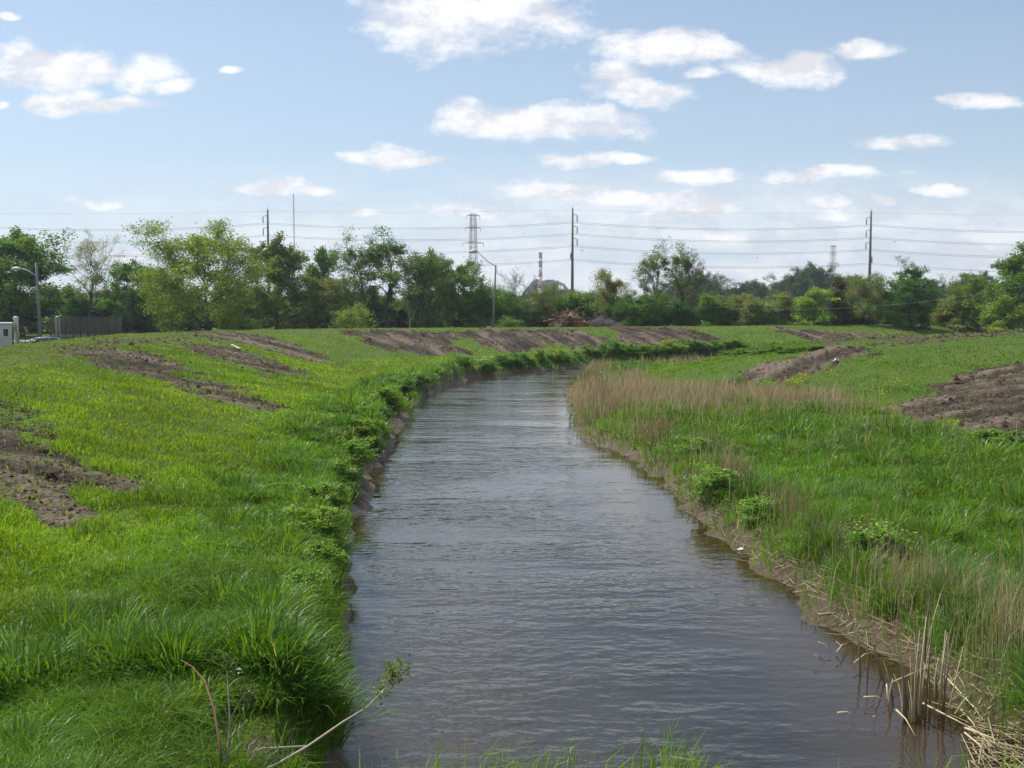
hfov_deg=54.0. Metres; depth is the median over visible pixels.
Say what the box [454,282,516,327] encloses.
shrub
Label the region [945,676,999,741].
reed stalk
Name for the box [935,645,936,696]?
cattail stalk
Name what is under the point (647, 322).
shrub
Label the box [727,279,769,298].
broadleaf tree
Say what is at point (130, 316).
broadleaf tree
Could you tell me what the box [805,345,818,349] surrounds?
shrub
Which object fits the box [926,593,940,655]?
cattail stalk
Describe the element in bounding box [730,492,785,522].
weed clump
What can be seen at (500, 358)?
shrub
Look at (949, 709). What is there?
cattail stalk
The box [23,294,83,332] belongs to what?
shrub
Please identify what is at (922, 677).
cattail stalk
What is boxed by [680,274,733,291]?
broadleaf tree
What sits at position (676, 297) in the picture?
broadleaf tree
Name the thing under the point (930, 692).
cattail stalk
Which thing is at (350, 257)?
broadleaf tree
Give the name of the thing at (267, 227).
power pole
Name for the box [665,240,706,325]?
broadleaf tree
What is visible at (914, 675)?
cattail stalk
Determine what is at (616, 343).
shrub
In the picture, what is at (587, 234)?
power line
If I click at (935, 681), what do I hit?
cattail stalk
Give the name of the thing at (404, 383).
shrub
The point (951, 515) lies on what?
sedge
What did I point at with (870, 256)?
power pole
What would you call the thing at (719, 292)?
broadleaf tree
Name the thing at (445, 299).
broadleaf tree
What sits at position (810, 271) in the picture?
broadleaf tree
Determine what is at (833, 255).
lattice tower
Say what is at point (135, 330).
shrub
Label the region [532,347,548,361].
shrub
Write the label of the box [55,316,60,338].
vent pipe
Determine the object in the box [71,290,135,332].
shrub
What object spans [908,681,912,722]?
cattail stalk
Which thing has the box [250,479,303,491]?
weed clump
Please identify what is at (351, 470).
weed clump
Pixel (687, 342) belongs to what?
shrub
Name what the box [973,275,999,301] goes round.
broadleaf tree
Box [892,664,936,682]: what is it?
reed stalk
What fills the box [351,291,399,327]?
shrub
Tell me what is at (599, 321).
gravel pile
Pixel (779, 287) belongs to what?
broadleaf tree
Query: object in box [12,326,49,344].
field fence
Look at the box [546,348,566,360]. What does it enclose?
shrub
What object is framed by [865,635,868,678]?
cattail stalk
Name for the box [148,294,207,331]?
shrub
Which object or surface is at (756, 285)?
broadleaf tree
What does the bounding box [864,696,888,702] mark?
reed stalk
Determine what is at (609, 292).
broadleaf tree
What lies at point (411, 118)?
sky
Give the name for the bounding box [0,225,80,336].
broadleaf tree
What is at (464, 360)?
shrub
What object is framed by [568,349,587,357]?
shrub
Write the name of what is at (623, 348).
shrub
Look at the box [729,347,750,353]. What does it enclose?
shrub
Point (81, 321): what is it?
shrub
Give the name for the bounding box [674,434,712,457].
weed clump
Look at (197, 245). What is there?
broadleaf tree
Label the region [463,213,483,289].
lattice tower
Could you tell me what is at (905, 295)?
broadleaf tree
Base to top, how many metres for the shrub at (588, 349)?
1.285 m
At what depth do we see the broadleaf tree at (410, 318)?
133.04 m
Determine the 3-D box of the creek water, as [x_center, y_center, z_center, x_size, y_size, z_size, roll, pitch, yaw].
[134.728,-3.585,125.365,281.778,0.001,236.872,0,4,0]
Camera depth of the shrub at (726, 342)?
115.61 m
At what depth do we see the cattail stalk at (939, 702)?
13.64 m
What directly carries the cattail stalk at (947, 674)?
on the creek water
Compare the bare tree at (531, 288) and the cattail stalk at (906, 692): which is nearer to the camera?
the cattail stalk at (906, 692)
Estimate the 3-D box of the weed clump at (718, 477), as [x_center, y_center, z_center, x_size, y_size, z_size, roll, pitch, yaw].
[5.630,2.656,27.683,1.934,0.964,2.010,0,4,3]
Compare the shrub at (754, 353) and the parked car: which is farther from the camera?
the parked car
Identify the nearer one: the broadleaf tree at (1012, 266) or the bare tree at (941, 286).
the broadleaf tree at (1012, 266)
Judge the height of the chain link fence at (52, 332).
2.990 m
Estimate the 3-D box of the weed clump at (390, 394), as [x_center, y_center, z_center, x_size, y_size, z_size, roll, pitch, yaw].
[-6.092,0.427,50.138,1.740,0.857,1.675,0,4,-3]
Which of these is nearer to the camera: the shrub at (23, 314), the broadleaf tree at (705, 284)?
the shrub at (23, 314)
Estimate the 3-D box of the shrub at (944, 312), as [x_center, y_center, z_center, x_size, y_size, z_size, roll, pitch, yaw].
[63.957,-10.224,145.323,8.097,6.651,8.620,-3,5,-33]
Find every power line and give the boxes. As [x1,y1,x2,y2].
[1,222,1023,232]
[43,233,1015,245]
[59,245,1010,257]
[67,259,997,271]
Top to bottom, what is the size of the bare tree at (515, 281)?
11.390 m
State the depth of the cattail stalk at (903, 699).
13.45 m
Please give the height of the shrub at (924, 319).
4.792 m
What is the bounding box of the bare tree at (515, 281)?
[490,265,535,315]
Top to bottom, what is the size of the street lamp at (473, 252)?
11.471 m
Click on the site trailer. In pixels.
(5, 333)
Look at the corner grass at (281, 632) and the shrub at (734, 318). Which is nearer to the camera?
the corner grass at (281, 632)
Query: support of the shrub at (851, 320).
on the ground at (392, 342)
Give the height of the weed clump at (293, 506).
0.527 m
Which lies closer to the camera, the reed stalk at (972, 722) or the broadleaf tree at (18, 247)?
the reed stalk at (972, 722)
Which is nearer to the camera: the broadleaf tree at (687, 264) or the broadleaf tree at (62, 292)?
the broadleaf tree at (687, 264)
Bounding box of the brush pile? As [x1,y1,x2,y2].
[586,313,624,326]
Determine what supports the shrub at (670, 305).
on the ground at (392, 342)
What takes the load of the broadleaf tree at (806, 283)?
on the ground at (392, 342)
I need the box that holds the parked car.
[27,337,59,343]
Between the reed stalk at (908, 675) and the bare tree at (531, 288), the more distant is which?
the bare tree at (531, 288)
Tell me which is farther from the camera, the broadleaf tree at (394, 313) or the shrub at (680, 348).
the broadleaf tree at (394, 313)
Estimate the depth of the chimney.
1439.82 m
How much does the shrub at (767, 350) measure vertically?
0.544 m
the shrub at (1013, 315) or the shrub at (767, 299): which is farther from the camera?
the shrub at (767, 299)
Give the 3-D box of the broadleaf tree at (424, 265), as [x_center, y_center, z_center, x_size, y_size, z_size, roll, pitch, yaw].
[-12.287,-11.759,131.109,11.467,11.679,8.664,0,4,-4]
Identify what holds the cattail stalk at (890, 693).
on the creek water
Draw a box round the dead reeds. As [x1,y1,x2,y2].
[569,350,1023,700]
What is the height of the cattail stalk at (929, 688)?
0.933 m
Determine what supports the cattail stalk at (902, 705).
on the creek water
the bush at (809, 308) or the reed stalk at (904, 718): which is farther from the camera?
the bush at (809, 308)
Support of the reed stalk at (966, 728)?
on the reed litter
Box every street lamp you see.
[10,262,41,336]
[469,250,496,326]
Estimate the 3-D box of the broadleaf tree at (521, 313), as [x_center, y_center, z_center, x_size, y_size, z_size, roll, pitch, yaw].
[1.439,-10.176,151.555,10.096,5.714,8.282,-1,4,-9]
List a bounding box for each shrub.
[9,288,43,332]
[10,301,43,319]
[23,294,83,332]
[23,295,57,332]
[34,290,112,333]
[52,295,99,332]
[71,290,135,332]
[98,299,146,330]
[122,289,166,332]
[126,287,199,332]
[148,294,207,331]
[177,292,231,331]
[231,286,286,328]
[280,300,334,328]
[325,301,379,328]
[330,289,392,327]
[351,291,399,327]
[365,295,423,327]
[365,401,395,418]
[378,377,418,391]
[391,309,431,327]
[409,372,434,384]
[430,304,491,327]
[453,356,470,364]
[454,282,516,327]
[479,359,498,371]
[488,284,523,326]
[490,315,521,326]
[491,354,513,364]
[506,356,528,364]
[510,351,537,362]
[522,307,549,326]
[524,289,580,326]
[527,357,537,363]
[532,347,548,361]
[544,353,557,360]
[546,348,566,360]
[549,291,599,326]
[563,353,575,361]
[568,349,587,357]
[579,343,592,354]
[588,299,607,326]
[588,349,604,355]
[589,297,629,326]
[592,342,614,355]
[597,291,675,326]
[605,304,667,325]
[605,339,620,354]
[611,342,634,353]
[624,345,646,354]
[634,344,652,353]
[644,344,662,352]
[649,346,667,354]
[655,298,703,325]
[656,300,677,324]
[659,338,680,352]
[670,344,688,351]
[677,338,699,348]
[686,291,735,325]
[687,340,706,349]
[696,303,755,325]
[701,343,714,350]
[707,340,725,349]
[717,351,729,354]
[719,339,733,346]
[723,338,752,347]
[729,297,786,325]
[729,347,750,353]
[733,375,749,385]
[746,350,764,354]
[759,291,805,324]
[759,346,776,352]
[760,296,798,324]
[770,344,783,351]
[773,349,787,352]
[784,346,800,352]
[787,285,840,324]
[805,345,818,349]
[808,300,885,324]
[860,298,900,324]
[911,309,962,324]
[926,292,980,330]
[953,428,1023,443]
[970,293,1023,332]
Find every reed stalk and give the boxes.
[837,711,855,717]
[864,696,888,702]
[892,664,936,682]
[895,709,914,734]
[922,702,1020,761]
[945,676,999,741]
[955,696,968,713]
[960,709,986,745]
[964,727,1021,756]
[964,732,993,764]
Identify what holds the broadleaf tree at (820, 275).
on the ground at (392, 342)
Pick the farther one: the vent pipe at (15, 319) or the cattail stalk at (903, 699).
the vent pipe at (15, 319)
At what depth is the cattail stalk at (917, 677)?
13.55 m
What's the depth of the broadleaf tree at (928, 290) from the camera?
326.47 m
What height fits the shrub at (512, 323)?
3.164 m
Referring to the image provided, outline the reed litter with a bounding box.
[961,708,1023,767]
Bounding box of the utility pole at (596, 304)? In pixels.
[593,293,599,317]
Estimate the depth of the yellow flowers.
55.90 m
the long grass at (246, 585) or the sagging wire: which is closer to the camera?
the long grass at (246, 585)
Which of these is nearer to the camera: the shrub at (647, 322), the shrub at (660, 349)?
the shrub at (660, 349)
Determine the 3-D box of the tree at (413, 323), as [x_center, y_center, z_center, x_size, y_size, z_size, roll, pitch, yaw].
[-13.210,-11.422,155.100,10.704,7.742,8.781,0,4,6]
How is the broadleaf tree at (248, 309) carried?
on the ground at (392, 342)
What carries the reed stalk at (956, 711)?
on the ground at (392, 342)
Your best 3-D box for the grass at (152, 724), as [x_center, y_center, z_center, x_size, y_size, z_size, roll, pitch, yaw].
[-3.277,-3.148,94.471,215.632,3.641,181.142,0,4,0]
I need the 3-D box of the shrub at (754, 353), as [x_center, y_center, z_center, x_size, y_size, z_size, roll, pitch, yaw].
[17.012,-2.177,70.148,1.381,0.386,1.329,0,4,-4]
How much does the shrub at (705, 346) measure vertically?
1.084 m
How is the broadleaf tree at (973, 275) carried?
on the ground at (392, 342)
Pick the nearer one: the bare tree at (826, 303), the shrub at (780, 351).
the shrub at (780, 351)
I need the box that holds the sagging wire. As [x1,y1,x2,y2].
[597,286,1021,309]
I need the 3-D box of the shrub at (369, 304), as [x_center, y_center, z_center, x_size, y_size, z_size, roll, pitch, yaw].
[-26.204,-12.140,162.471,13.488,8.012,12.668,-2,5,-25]
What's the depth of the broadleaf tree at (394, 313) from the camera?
165.78 m
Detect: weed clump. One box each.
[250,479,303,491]
[269,501,318,520]
[277,561,338,602]
[281,504,349,539]
[289,481,353,510]
[297,534,350,569]
[326,453,369,481]
[332,435,383,462]
[342,481,364,500]
[349,417,383,435]
[355,404,386,420]
[372,384,406,401]
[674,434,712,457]
[681,461,743,496]
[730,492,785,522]
[831,516,923,559]
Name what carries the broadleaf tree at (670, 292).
on the ground at (392, 342)
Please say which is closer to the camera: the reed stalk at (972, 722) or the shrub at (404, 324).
the reed stalk at (972, 722)
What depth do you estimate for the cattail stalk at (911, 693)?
13.53 m
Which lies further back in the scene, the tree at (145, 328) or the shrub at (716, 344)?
the tree at (145, 328)
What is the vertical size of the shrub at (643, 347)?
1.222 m
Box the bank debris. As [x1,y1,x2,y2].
[567,388,1023,759]
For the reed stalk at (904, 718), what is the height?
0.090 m
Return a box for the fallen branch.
[257,653,418,767]
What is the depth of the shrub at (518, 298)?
168.73 m
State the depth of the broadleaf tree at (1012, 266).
133.29 m
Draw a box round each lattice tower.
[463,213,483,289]
[829,245,836,276]
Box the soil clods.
[0,325,1023,526]
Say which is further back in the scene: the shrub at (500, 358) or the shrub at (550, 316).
the shrub at (550, 316)
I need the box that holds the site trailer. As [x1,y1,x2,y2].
[0,322,12,346]
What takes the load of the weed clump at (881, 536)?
on the ground at (392, 342)
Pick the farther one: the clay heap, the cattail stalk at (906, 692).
the clay heap
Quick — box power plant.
[522,279,574,298]
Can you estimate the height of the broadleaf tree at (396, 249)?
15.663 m
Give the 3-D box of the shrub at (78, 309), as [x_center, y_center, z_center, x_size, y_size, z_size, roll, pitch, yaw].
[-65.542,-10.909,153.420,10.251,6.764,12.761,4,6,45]
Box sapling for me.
[203,643,267,767]
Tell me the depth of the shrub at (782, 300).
149.41 m
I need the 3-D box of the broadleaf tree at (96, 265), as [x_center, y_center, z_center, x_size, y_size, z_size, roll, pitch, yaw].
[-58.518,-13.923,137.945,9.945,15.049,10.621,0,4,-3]
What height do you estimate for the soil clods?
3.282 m
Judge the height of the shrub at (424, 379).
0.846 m
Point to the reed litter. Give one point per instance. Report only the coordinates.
(1001, 751)
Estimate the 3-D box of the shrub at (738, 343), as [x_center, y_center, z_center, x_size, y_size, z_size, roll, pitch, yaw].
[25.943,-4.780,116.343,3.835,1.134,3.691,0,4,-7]
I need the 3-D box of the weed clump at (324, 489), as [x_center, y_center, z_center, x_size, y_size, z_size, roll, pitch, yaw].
[-4.424,2.577,23.084,1.604,0.760,1.544,-1,4,-11]
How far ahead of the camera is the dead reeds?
36.89 m
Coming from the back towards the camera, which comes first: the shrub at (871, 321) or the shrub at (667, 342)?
the shrub at (871, 321)
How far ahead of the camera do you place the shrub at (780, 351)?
65.69 m
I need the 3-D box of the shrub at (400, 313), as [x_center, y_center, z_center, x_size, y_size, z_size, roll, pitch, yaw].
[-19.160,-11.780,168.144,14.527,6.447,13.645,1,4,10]
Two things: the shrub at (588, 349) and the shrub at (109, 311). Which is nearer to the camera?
the shrub at (588, 349)
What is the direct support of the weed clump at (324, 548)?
on the ground at (392, 342)
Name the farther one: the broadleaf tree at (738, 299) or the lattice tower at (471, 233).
the lattice tower at (471, 233)
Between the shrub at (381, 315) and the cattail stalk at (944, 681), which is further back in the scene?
the shrub at (381, 315)
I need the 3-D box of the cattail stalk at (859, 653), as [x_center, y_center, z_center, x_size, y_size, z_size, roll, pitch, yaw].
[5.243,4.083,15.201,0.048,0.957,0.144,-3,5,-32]
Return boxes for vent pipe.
[13,316,21,342]
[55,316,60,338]
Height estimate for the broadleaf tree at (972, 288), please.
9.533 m
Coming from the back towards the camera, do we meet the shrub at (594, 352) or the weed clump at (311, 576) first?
the shrub at (594, 352)
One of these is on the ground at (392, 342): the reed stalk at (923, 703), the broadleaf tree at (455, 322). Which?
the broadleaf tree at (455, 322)
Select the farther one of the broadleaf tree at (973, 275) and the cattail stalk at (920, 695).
the broadleaf tree at (973, 275)
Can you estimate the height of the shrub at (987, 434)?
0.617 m
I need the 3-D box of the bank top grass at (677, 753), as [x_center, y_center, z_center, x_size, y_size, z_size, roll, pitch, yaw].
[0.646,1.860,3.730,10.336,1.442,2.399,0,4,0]
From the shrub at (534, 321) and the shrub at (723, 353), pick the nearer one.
the shrub at (723, 353)
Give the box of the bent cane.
[180,659,223,767]
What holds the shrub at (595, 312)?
on the ground at (392, 342)
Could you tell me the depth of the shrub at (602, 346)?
105.35 m
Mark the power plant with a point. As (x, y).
(532, 285)
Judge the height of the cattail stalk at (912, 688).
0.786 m
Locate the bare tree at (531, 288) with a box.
[514,277,550,298]
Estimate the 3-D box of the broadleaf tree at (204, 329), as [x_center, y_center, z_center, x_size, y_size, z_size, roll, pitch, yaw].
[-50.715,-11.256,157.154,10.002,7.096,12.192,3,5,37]
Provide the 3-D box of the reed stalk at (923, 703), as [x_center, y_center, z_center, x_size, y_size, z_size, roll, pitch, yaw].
[5.913,4.470,12.977,0.028,0.091,1.774,-1,4,-17]
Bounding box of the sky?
[0,0,1023,303]
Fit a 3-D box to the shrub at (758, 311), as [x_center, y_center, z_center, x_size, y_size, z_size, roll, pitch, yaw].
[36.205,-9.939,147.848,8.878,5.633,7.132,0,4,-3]
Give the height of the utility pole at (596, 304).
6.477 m
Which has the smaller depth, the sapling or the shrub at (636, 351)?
the sapling
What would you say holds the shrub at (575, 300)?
on the ground at (392, 342)
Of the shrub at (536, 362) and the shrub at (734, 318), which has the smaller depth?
the shrub at (536, 362)
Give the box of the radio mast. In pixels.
[293,194,294,246]
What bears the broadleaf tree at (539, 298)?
on the ground at (392, 342)
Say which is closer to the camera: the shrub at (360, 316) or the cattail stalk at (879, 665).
the cattail stalk at (879, 665)
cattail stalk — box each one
[854,622,860,675]
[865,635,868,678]
[869,635,881,677]
[871,637,885,683]
[883,660,893,704]
[888,678,892,704]
[896,641,906,717]
[897,643,908,713]
[898,684,902,721]
[900,653,910,717]
[902,674,904,721]
[908,659,911,719]
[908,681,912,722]
[912,671,913,709]
[913,630,919,721]
[914,633,917,714]
[914,642,917,720]
[915,638,921,719]
[918,617,926,714]
[921,645,929,711]
[922,625,924,710]
[923,661,932,709]
[924,595,929,662]
[924,616,932,717]
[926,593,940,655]
[928,657,930,709]
[934,657,938,697]
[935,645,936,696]
[938,633,947,714]
[941,628,954,714]
[941,630,945,697]
[943,635,948,718]
[948,646,963,714]
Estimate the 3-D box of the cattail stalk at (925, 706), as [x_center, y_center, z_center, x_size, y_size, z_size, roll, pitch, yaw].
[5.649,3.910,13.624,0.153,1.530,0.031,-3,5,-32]
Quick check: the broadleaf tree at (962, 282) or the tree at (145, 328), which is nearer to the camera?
the tree at (145, 328)
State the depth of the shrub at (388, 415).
45.02 m
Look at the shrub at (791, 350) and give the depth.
65.13 m
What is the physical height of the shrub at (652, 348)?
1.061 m
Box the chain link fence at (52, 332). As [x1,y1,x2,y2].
[49,316,122,338]
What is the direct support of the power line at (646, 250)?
attached to the power pole
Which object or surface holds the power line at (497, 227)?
attached to the power pole
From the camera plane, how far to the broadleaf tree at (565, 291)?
355.30 m
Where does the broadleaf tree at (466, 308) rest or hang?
on the ground at (392, 342)
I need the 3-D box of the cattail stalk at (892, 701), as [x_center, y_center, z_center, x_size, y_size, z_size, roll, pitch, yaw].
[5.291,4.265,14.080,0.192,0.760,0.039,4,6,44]
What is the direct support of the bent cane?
on the ground at (392, 342)
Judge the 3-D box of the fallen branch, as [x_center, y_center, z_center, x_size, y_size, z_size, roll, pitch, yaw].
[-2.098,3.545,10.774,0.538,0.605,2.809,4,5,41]
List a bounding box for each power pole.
[262,206,270,291]
[570,205,577,291]
[865,211,871,301]
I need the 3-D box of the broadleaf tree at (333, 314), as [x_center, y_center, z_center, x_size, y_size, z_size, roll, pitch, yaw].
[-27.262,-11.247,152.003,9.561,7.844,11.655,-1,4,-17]
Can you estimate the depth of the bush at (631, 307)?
137.87 m
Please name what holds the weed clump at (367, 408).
on the ground at (392, 342)
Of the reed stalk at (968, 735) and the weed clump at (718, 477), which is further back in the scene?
the weed clump at (718, 477)
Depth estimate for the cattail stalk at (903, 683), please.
13.59 m
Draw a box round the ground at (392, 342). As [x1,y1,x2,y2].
[0,320,1023,767]
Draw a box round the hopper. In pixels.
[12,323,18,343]
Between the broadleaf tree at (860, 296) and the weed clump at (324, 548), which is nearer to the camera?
the weed clump at (324, 548)
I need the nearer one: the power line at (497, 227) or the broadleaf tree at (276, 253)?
the broadleaf tree at (276, 253)
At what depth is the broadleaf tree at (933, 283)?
346.89 m
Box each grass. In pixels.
[0,324,1023,767]
[0,347,715,767]
[0,586,411,748]
[359,714,1021,767]
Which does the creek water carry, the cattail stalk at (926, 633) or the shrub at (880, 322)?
the cattail stalk at (926, 633)
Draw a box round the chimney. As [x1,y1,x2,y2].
[538,252,542,292]
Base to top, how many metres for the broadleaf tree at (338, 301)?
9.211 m
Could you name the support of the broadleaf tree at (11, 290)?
on the ground at (392, 342)
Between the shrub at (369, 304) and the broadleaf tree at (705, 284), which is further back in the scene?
the broadleaf tree at (705, 284)
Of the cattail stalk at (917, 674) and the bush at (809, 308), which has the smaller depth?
the cattail stalk at (917, 674)
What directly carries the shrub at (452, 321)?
on the ground at (392, 342)
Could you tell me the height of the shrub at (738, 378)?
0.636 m
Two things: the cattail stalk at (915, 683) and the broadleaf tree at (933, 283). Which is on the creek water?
the cattail stalk at (915, 683)
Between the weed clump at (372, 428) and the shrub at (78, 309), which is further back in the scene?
the shrub at (78, 309)
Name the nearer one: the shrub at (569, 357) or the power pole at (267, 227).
the shrub at (569, 357)
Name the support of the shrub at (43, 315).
on the ground at (392, 342)
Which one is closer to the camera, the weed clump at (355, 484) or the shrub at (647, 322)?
the weed clump at (355, 484)
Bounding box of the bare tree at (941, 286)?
[930,274,958,299]
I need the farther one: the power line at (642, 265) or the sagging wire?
the power line at (642, 265)
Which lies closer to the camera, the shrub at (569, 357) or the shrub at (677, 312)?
the shrub at (569, 357)
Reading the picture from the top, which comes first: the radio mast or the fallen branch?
the radio mast
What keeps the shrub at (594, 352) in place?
on the ground at (392, 342)
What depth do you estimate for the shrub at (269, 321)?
151.62 m
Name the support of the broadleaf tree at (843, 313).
on the ground at (392, 342)
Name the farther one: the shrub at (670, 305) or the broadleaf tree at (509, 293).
the shrub at (670, 305)
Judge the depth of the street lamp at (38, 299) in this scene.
95.55 m
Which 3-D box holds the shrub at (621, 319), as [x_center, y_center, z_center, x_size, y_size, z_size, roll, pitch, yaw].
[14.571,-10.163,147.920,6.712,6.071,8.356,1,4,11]
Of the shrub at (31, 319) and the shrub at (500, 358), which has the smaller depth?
the shrub at (500, 358)
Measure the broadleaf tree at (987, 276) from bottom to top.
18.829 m
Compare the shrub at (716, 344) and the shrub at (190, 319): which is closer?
the shrub at (716, 344)
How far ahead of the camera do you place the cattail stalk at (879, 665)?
14.81 m
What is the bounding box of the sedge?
[578,358,1023,711]
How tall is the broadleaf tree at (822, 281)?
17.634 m
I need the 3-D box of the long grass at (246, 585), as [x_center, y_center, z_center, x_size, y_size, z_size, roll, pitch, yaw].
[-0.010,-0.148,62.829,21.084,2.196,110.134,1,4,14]
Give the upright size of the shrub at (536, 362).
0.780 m
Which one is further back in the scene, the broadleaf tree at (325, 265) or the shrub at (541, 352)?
the broadleaf tree at (325, 265)
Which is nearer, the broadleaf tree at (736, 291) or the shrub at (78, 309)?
the shrub at (78, 309)
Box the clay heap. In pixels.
[572,320,587,326]
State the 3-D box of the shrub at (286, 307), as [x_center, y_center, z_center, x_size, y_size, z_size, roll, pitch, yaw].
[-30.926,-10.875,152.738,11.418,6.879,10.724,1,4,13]
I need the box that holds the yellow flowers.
[759,368,907,394]
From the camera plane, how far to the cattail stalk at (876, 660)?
15.11 m
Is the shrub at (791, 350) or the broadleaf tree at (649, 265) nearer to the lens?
the shrub at (791, 350)
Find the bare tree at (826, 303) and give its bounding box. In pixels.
[802,275,835,323]
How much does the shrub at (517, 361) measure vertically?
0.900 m
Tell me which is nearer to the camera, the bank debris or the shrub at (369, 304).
the bank debris
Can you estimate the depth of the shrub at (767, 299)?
164.99 m
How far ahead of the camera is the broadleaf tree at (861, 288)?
142.15 m
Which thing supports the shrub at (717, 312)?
on the ground at (392, 342)
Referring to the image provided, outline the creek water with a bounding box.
[339,364,1017,767]
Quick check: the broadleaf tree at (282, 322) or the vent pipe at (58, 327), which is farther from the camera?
the broadleaf tree at (282, 322)
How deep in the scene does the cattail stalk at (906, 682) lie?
13.58 m
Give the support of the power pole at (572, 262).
on the ground at (392, 342)
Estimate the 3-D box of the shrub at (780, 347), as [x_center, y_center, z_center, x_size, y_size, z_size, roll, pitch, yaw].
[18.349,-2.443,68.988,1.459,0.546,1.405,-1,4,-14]
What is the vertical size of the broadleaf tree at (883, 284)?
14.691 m
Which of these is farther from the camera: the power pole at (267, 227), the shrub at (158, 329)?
the power pole at (267, 227)
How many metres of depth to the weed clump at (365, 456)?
30.49 m
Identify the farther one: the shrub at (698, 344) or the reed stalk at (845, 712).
the shrub at (698, 344)
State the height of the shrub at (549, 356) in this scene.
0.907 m
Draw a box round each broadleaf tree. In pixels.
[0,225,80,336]
[0,259,29,316]
[41,226,129,336]
[41,285,85,331]
[77,256,164,333]
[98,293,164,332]
[121,217,291,331]
[166,292,214,330]
[208,289,261,329]
[224,230,323,329]
[272,273,366,328]
[278,307,288,328]
[300,245,340,328]
[300,289,357,328]
[323,225,388,323]
[354,224,423,327]
[371,299,408,327]
[372,250,461,327]
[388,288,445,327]
[398,236,429,327]
[409,246,466,327]
[437,256,487,327]
[453,300,501,327]
[491,281,529,325]
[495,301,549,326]
[519,281,568,326]
[558,287,581,294]
[586,267,639,326]
[631,236,685,306]
[656,278,677,300]
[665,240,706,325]
[670,272,708,300]
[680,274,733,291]
[683,269,724,301]
[704,282,728,299]
[713,292,759,325]
[720,283,755,299]
[723,278,765,300]
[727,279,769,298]
[762,270,817,296]
[767,281,807,301]
[788,264,817,299]
[798,261,839,297]
[817,274,833,289]
[822,275,855,324]
[840,271,896,324]
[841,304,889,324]
[846,275,881,304]
[858,283,901,303]
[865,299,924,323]
[880,271,942,329]
[893,254,945,321]
[915,280,940,300]
[917,278,949,297]
[943,270,1005,331]
[949,278,970,299]
[952,270,994,285]
[962,270,996,299]
[973,241,1023,331]
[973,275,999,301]
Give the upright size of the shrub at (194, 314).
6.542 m
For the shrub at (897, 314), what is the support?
on the ground at (392, 342)
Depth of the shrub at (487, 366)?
85.82 m
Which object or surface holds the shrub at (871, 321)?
on the ground at (392, 342)
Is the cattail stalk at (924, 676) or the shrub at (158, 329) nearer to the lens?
the cattail stalk at (924, 676)
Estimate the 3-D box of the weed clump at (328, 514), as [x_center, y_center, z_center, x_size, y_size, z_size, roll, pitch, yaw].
[-3.941,2.764,20.220,1.466,0.763,1.411,2,4,22]
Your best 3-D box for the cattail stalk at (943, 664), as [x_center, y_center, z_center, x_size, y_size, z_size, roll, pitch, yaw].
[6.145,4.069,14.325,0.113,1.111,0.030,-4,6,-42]
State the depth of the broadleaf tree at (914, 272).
140.98 m
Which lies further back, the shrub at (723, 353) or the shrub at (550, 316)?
the shrub at (550, 316)
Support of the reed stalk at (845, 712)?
on the creek water
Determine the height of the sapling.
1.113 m
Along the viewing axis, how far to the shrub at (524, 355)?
93.03 m
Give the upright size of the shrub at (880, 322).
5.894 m

